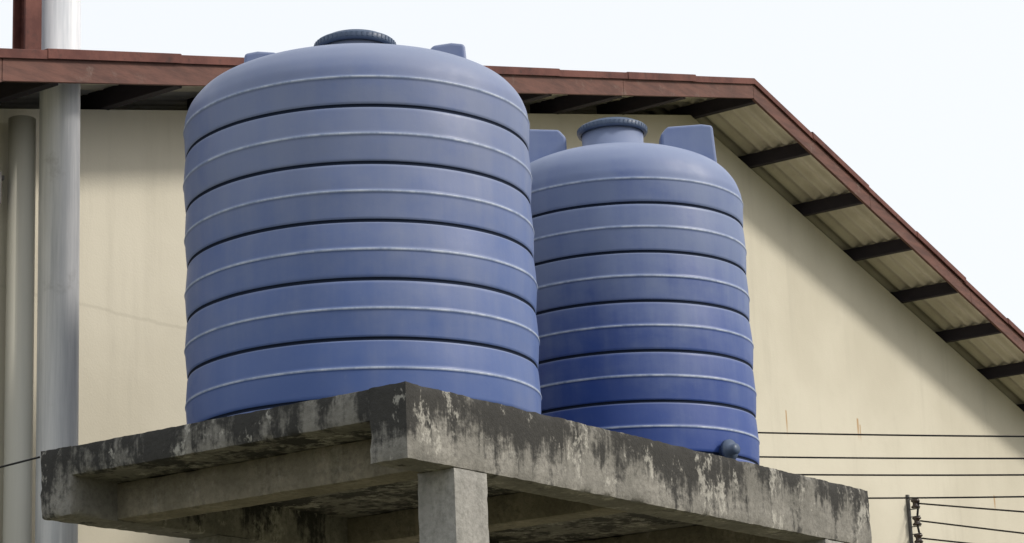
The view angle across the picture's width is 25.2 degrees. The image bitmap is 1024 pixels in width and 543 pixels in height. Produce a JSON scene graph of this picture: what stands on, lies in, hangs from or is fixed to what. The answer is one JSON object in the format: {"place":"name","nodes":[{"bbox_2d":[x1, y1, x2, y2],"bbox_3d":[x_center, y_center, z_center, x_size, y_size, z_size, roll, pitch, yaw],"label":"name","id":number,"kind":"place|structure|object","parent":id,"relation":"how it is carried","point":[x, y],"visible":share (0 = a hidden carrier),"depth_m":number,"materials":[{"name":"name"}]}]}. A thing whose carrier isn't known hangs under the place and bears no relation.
{"place":"outdoors","nodes":[
{"label":"outdoors","id":0,"kind":"place"},
{"bbox_2d":[0,0,1023,332],"label":"sky","id":1,"kind":"structure","parent":0,"point":[923,100],"materials":[{"name":"white"}]},
{"bbox_3d":[5.303,0.339,26.022,0.198,0.310,1.200,-12,-18,33],"label":"bargeboard flashing","id":2,"kind":"object","parent":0,"visible":0},
{"bbox_2d":[963,280,1009,325],"bbox_3d":[5.385,0.345,25.962,0.012,0.351,1.200,-12,-18,33],"label":"barge flashing lip","id":3,"kind":"object","parent":2,"relation":"attached to","point":[986,301],"visible":1,"depth_m":25.95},
{"bbox_3d":[-1.975,-1.445,15.753,0.198,0.310,1.200,-12,-18,33],"label":"bargeboard flashing","id":4,"kind":"object","parent":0,"visible":0},
{"bbox_2d":[175,55,243,65],"bbox_3d":[-1.894,-1.438,15.693,0.012,0.351,1.200,-12,-18,33],"label":"barge flashing lip","id":5,"kind":"object","parent":4,"relation":"attached to","point":[211,60],"visible":0.56,"depth_m":15.47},
{"bbox_3d":[-3.274,-1.319,13.777,0.198,0.310,1.200,-12,-18,33],"label":"bargeboard flashing","id":6,"kind":"object","parent":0,"visible":0},
{"bbox_2d":[0,48,52,59],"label":"barge flashing lip","id":7,"kind":"object","parent":6,"relation":"attached to","point":[23,54],"visible":1,"depth_m":14.02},
{"label":"ground","id":8,"kind":"structure","parent":0,"visible":0},
{"bbox_2d":[35,0,80,542],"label":"vent pipe","id":9,"kind":"object","parent":8,"relation":"on","point":[57,409],"visible":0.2,"depth_m":14.37,"materials":[{"name":"metal"}]},
{"bbox_2d":[40,381,871,542],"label":"concrete tank platform","id":10,"kind":"structure","parent":8,"relation":"on","point":[405,462],"depth_m":12.72,"materials":[{"name":"grey concrete"}]},
{"bbox_2d":[183,29,541,423],"bbox_3d":[-0.893,-0.202,13.466,2.061,2.487,2.058,-3,-15,0],"label":"water tank","id":11,"kind":"object","parent":10,"relation":"on","point":[358,209],"visible":0.87,"depth_m":12.60,"materials":[{"name":"blue plastic"}]},
{"bbox_2d":[529,117,759,464],"bbox_3d":[0.757,0.238,15.740,1.760,2.642,1.758,-2,-15,-3],"label":"water tank","id":12,"kind":"object","parent":10,"relation":"on","point":[642,306],"visible":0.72,"depth_m":15.00,"materials":[{"name":"blue plastic"}]},
{"bbox_2d":[0,109,1023,542],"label":"walls","id":13,"kind":"structure","parent":8,"relation":"on","point":[848,347],"depth_m":23.24,"materials":[{"name":"beige paint"}]},
{"bbox_2d":[0,115,35,542],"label":"rainwater downpipe","id":14,"kind":"object","parent":13,"relation":"attached to","point":[19,379],"visible":1,"depth_m":14.34,"materials":[{"name":"grey metal"}]},
{"bbox_2d":[0,82,57,103],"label":"purlin","id":15,"kind":"object","parent":13,"relation":"on","point":[9,91],"visible":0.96,"depth_m":14.41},
{"bbox_2d":[80,85,181,109],"bbox_3d":[-2.601,-1.209,15.498,0.932,0.135,0.070,-12,-18,33],"label":"purlin","id":16,"kind":"object","parent":13,"relation":"on","point":[111,97],"visible":0.62,"depth_m":15.50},
{"bbox_2d":[2,58,235,86],"bbox_3d":[-2.422,-1.292,14.912,0.028,0.746,2.396,-12,-18,33],"label":"barge board","id":17,"kind":"object","parent":16,"relation":"attached to","point":[83,72],"visible":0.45,"depth_m":14.64,"materials":[{"name":"brown paint"}]},
{"bbox_2d":[47,49,181,62],"bbox_3d":[-2.538,-1.381,14.703,0.012,0.357,1.200,-12,-18,33],"label":"barge flashing lip","id":18,"kind":"object","parent":17,"relation":"attached to","point":[110,56],"visible":1,"depth_m":14.67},
{"bbox_2d":[187,97,194,109],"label":"purlin","id":19,"kind":"object","parent":13,"relation":"on","point":[189,101],"visible":0.13,"depth_m":16.68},
{"bbox_2d":[0,84,696,114],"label":"roof slope","id":20,"kind":"structure","parent":13,"relation":"on","point":[175,99],"depth_m":16.57,"materials":[{"name":"grey metal"}]},
{"bbox_2d":[12,0,41,49],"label":"rusty roof post","id":21,"kind":"object","parent":20,"relation":"on","point":[27,26],"depth_m":14.67,"materials":[{"name":"brown metal"}]},
{"bbox_2d":[44,48,175,53],"bbox_3d":[-2.623,-1.390,14.765,0.204,0.310,1.200,-12,-18,33],"label":"barge flashing","id":22,"kind":"object","parent":20,"relation":"attached to","point":[117,51],"visible":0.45,"depth_m":14.72,"materials":[{"name":"grey metal"}]},
{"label":"purlin","id":23,"kind":"object","parent":20,"relation":"attached to","visible":0},
{"bbox_2d":[0,58,1,81],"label":"barge board","id":24,"kind":"object","parent":23,"relation":"attached to","point":[0,69],"visible":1,"depth_m":13.86,"materials":[{"name":"brown paint"}]},
{"bbox_2d":[519,94,551,103],"bbox_3d":[-0.071,-1.451,19.348,0.932,0.135,0.070,-12,-18,33],"label":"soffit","id":25,"kind":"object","parent":13,"relation":"on","point":[525,98],"visible":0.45,"depth_m":19.15,"materials":[{"name":"grey metal"}]},
{"bbox_2d":[499,74,623,95],"bbox_3d":[0.288,-1.552,19.037,0.028,0.746,2.396,-12,-18,33],"label":"barge board","id":26,"kind":"object","parent":25,"relation":"attached to","point":[527,84],"visible":0.56,"depth_m":19.25,"materials":[{"name":"brown paint"}]},
{"bbox_2d":[485,66,559,75],"bbox_3d":[0.059,-1.633,18.656,0.012,0.357,1.200,-12,-18,33],"label":"barge flashing lip","id":27,"kind":"object","parent":26,"relation":"attached to","point":[526,71],"visible":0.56,"depth_m":18.72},
{"bbox_2d":[555,70,627,78],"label":"barge flashing lip","id":28,"kind":"object","parent":26,"relation":"attached to","point":[593,74],"visible":1,"depth_m":19.62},
{"bbox_2d":[530,95,621,113],"bbox_3d":[0.561,-1.512,20.310,0.932,0.135,0.070,-12,-18,33],"label":"purlin","id":29,"kind":"object","parent":13,"relation":"on","point":[562,104],"visible":0.76,"depth_m":20.32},
{"bbox_2d":[596,96,685,114],"bbox_3d":[1.193,-1.572,21.273,0.932,0.135,0.070,-12,-18,33],"label":"purlin","id":30,"kind":"object","parent":13,"relation":"on","point":[627,105],"visible":0.77,"depth_m":21.28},
{"bbox_2d":[623,79,753,98],"bbox_3d":[1.643,-1.683,21.099,0.031,0.746,2.396,-12,-18,33],"label":"barge board","id":31,"kind":"object","parent":30,"relation":"attached to","point":[653,88],"visible":1,"depth_m":20.99,"materials":[{"name":"brown paint"}]},
{"bbox_2d":[628,72,695,80],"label":"barge flashing lip","id":32,"kind":"object","parent":31,"relation":"attached to","point":[659,76],"visible":1,"depth_m":20.60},
{"bbox_2d":[692,76,754,83],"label":"barge flashing lip","id":33,"kind":"object","parent":31,"relation":"attached to","point":[704,79],"visible":1,"depth_m":21.62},
{"bbox_2d":[670,98,755,118],"bbox_3d":[1.968,-1.613,22.441,0.932,0.135,0.070,-12,-18,33],"label":"purlin","id":34,"kind":"object","parent":13,"relation":"on","point":[707,108],"visible":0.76,"depth_m":22.41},
{"bbox_2d":[738,143,809,168],"bbox_3d":[2.600,-1.160,23.236,0.932,0.135,0.070,-12,-18,33],"label":"purlin","id":35,"kind":"object","parent":13,"relation":"on","point":[775,155],"visible":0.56,"depth_m":23.16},
{"bbox_2d":[752,84,870,208],"bbox_3d":[3.023,-1.236,23.011,0.031,0.746,2.396,-12,-18,33],"label":"barge board","id":36,"kind":"object","parent":35,"relation":"attached to","point":[796,133],"visible":1,"depth_m":22.95,"materials":[{"name":"brown paint"}]},
{"bbox_2d":[631,98,1023,404],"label":"roof slope","id":37,"kind":"structure","parent":13,"relation":"on","point":[747,130],"depth_m":24.68,"materials":[{"name":"beige metal"}]},
{"bbox_2d":[812,139,861,185],"bbox_3d":[3.285,-1.127,23.487,0.204,0.310,1.200,-12,-18,33],"label":"barge flashing","id":38,"kind":"object","parent":37,"relation":"attached to","point":[837,162],"visible":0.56,"depth_m":23.48,"materials":[{"name":"grey metal"}]},
{"bbox_2d":[812,132,869,190],"bbox_3d":[3.370,-1.119,23.424,0.012,0.357,1.200,-12,-18,33],"label":"barge flashing lip","id":39,"kind":"object","parent":38,"relation":"attached to","point":[840,161],"visible":1,"depth_m":23.40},
{"bbox_2d":[862,185,914,235],"bbox_3d":[3.956,-0.636,24.333,0.198,0.310,1.200,-12,-18,33],"label":"barge flashing","id":40,"kind":"object","parent":37,"relation":"attached to","point":[887,210],"visible":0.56,"depth_m":24.28,"materials":[{"name":"grey metal"}]},
{"bbox_2d":[866,187,916,236],"bbox_3d":[4.038,-0.630,24.272,0.012,0.351,1.200,-12,-18,33],"label":"barge flashing lip","id":41,"kind":"object","parent":40,"relation":"attached to","point":[892,211],"visible":1,"depth_m":24.25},
{"bbox_2d":[915,231,959,277],"bbox_3d":[4.631,-0.159,25.178,0.204,0.310,1.200,-12,-18,33],"label":"barge flashing","id":42,"kind":"object","parent":37,"relation":"attached to","point":[936,256],"visible":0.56,"depth_m":25.17,"materials":[{"name":"grey metal"}]},
{"bbox_2d":[792,192,862,216],"bbox_3d":[3.256,-0.690,24.060,0.932,0.135,0.070,-12,-18,33],"label":"purlin","id":43,"kind":"object","parent":13,"relation":"on","point":[827,204],"visible":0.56,"depth_m":23.99,"materials":[{"name":"black metal"}]},
{"bbox_2d":[843,239,911,260],"bbox_3d":[3.911,-0.220,24.884,0.932,0.135,0.070,-12,-18,33],"label":"purlin","id":44,"kind":"object","parent":13,"relation":"on","point":[878,249],"visible":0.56,"depth_m":24.81,"materials":[{"name":"black metal"}]},
{"bbox_2d":[869,194,970,302],"bbox_3d":[4.428,-0.227,24.777,0.031,0.746,2.396,-12,-18,33],"label":"barge board","id":45,"kind":"object","parent":44,"relation":"attached to","point":[915,244],"visible":1,"depth_m":24.71,"materials":[{"name":"brown paint"}]},
{"bbox_2d":[917,231,966,282],"bbox_3d":[4.716,-0.151,25.116,0.012,0.357,1.200,-12,-18,33],"label":"barge flashing lip","id":46,"kind":"object","parent":45,"relation":"attached to","point":[937,253],"visible":1,"depth_m":25.09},
{"bbox_2d":[906,495,922,542],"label":"insulator rack","id":47,"kind":"object","parent":13,"relation":"attached to","point":[916,523],"visible":0.99,"depth_m":24.87,"materials":[{"name":"metal"}]},
{"bbox_2d":[0,432,1023,542],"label":"overhead wires","id":48,"kind":"object","parent":47,"relation":"attached to","point":[30,459],"visible":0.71,"depth_m":20.96,"materials":[{"name":"black"}]},
{"bbox_2d":[891,282,957,302],"bbox_3d":[4.567,0.250,25.708,0.932,0.135,0.071,-12,-18,33],"label":"purlin","id":49,"kind":"object","parent":13,"relation":"on","point":[924,292],"visible":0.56,"depth_m":25.64,"materials":[{"name":"black metal"}]},
{"bbox_2d":[935,322,1000,342],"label":"purlin","id":50,"kind":"object","parent":13,"relation":"on","point":[968,332],"visible":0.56,"depth_m":26.46,"materials":[{"name":"black metal"}]},
{"bbox_2d":[970,289,1023,353],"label":"barge board","id":51,"kind":"object","parent":50,"relation":"attached to","point":[992,317],"visible":1,"depth_m":26.15,"materials":[{"name":"brown paint"}]},
{"bbox_2d":[1008,318,1023,337],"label":"barge flashing lip","id":52,"kind":"object","parent":51,"relation":"attached to","point":[1015,327],"visible":1,"depth_m":26.51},
{"bbox_2d":[977,362,1023,379],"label":"purlin","id":53,"kind":"object","parent":13,"relation":"on","point":[1001,371],"visible":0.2,"depth_m":27.33,"materials":[{"name":"black metal"}]},
{"bbox_2d":[1017,403,1023,410],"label":"purlin","id":54,"kind":"object","parent":13,"relation":"on","point":[1021,406],"depth_m":28.30,"materials":[{"name":"black metal"}]},
{"bbox_3d":[2.610,-1.594,22.639,0.198,0.310,1.200,-12,-18,33],"label":"bargeboard flashing","id":55,"kind":"object","parent":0,"visible":0},
{"bbox_2d":[754,78,814,140],"bbox_3d":[2.692,-1.588,22.578,0.012,0.351,1.200,-12,-18,33],"label":"barge flashing lip","id":56,"kind":"object","parent":55,"relation":"attached to","point":[774,100],"visible":1,"depth_m":22.55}
]}

